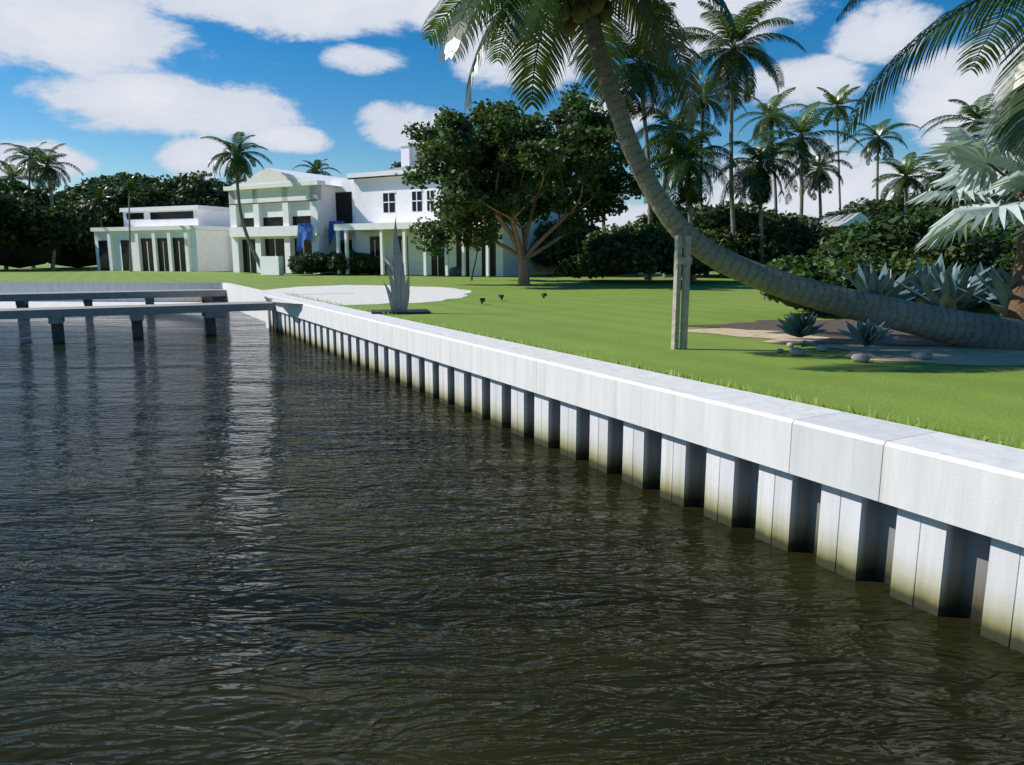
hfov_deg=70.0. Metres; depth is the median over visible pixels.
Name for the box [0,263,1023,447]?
lawn ground
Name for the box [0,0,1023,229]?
sky
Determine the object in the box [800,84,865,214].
palm
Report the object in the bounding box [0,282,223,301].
shore wall
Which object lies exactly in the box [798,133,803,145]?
coconuts
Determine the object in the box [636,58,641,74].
coconuts
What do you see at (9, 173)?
palm
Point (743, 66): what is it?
palm
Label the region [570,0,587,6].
leaning palm boot
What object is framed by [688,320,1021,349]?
palm bed mulch
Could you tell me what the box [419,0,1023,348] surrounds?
leaning palm
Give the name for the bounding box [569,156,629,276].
palm
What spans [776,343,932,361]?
palm bed rocks
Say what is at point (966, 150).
silver palm
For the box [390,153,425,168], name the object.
trees
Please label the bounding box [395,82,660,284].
gumbo limbo tree
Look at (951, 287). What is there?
agave plants
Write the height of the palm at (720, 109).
15.423 m
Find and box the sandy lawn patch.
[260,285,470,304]
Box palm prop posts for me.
[671,236,691,349]
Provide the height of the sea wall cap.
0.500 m
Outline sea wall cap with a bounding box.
[267,295,1023,547]
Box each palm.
[0,142,63,268]
[0,160,40,268]
[12,143,83,269]
[75,187,122,226]
[111,174,143,271]
[200,132,272,267]
[292,159,339,175]
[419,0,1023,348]
[567,2,705,279]
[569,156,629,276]
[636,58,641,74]
[636,107,721,277]
[642,128,743,280]
[658,74,746,274]
[672,0,806,253]
[712,137,808,260]
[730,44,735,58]
[733,87,806,213]
[742,101,863,219]
[785,145,852,217]
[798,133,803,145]
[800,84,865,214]
[836,0,1023,176]
[839,119,919,198]
[872,152,943,216]
[906,97,1023,319]
[909,156,979,208]
[920,94,1001,204]
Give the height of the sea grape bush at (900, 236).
2.971 m
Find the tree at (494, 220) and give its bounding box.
[464,215,502,280]
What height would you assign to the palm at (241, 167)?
11.222 m
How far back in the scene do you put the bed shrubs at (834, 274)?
18.69 m
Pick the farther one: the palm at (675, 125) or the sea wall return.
the palm at (675, 125)
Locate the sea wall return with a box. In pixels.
[222,283,349,328]
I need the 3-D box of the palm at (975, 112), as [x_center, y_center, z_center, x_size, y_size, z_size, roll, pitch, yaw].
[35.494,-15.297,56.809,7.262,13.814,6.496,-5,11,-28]
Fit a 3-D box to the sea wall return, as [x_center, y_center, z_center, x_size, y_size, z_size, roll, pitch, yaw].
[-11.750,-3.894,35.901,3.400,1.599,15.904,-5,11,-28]
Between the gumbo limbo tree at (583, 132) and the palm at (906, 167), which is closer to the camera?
the gumbo limbo tree at (583, 132)
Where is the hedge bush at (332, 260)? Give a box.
[287,249,385,274]
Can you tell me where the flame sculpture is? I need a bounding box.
[371,217,429,313]
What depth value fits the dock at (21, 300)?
38.12 m
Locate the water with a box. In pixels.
[0,311,1023,764]
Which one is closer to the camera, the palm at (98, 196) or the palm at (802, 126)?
the palm at (802, 126)
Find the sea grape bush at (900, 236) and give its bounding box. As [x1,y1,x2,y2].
[806,204,1019,300]
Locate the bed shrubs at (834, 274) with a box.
[760,251,1014,315]
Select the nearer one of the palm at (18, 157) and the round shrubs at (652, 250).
the round shrubs at (652, 250)
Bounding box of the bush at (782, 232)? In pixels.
[529,187,1018,267]
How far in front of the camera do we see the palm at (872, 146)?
72.70 m
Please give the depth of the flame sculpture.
19.20 m
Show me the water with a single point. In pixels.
(238, 537)
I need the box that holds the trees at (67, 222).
[0,170,234,267]
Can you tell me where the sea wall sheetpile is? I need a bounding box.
[270,310,1023,653]
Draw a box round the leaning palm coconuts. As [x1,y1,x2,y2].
[553,0,613,36]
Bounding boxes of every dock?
[0,289,226,307]
[0,301,275,340]
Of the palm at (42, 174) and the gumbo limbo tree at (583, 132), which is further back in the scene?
the palm at (42, 174)
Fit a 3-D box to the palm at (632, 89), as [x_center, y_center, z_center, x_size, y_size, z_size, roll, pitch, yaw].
[7.147,-14.348,45.141,8.630,15.877,9.191,-5,11,-28]
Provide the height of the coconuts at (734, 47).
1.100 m
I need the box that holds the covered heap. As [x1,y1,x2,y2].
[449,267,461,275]
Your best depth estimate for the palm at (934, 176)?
63.84 m
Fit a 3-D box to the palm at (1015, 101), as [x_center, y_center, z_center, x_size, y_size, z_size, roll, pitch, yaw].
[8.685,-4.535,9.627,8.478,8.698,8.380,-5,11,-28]
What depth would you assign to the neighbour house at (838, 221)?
51.75 m
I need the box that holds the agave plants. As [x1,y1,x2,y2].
[775,253,1023,345]
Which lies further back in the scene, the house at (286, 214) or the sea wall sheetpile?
the house at (286, 214)
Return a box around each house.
[223,143,579,275]
[817,212,868,230]
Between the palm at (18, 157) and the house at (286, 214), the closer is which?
the house at (286, 214)
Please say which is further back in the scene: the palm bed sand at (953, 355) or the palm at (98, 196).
the palm at (98, 196)
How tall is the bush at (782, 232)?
7.870 m
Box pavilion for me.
[90,205,232,271]
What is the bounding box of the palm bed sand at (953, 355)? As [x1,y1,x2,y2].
[679,328,1023,365]
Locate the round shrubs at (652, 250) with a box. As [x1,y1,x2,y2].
[552,220,724,278]
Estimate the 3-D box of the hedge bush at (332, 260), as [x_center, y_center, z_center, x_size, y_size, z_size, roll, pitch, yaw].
[-14.194,-9.756,59.179,7.979,2.113,4.908,-2,10,-9]
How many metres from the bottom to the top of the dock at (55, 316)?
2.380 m
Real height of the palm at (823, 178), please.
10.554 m
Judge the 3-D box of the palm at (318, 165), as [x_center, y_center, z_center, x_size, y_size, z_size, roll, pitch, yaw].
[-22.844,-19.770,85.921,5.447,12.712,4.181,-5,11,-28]
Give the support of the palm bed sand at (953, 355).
on the lawn ground at (626, 318)
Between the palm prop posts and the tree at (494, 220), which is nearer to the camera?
the palm prop posts
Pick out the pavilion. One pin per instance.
(191, 238)
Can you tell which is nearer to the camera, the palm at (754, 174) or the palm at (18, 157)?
the palm at (754, 174)
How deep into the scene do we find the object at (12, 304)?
41.43 m
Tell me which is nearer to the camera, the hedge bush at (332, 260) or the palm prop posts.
the palm prop posts
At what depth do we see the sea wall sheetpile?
7.12 m
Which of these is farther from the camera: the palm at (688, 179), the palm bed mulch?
the palm at (688, 179)

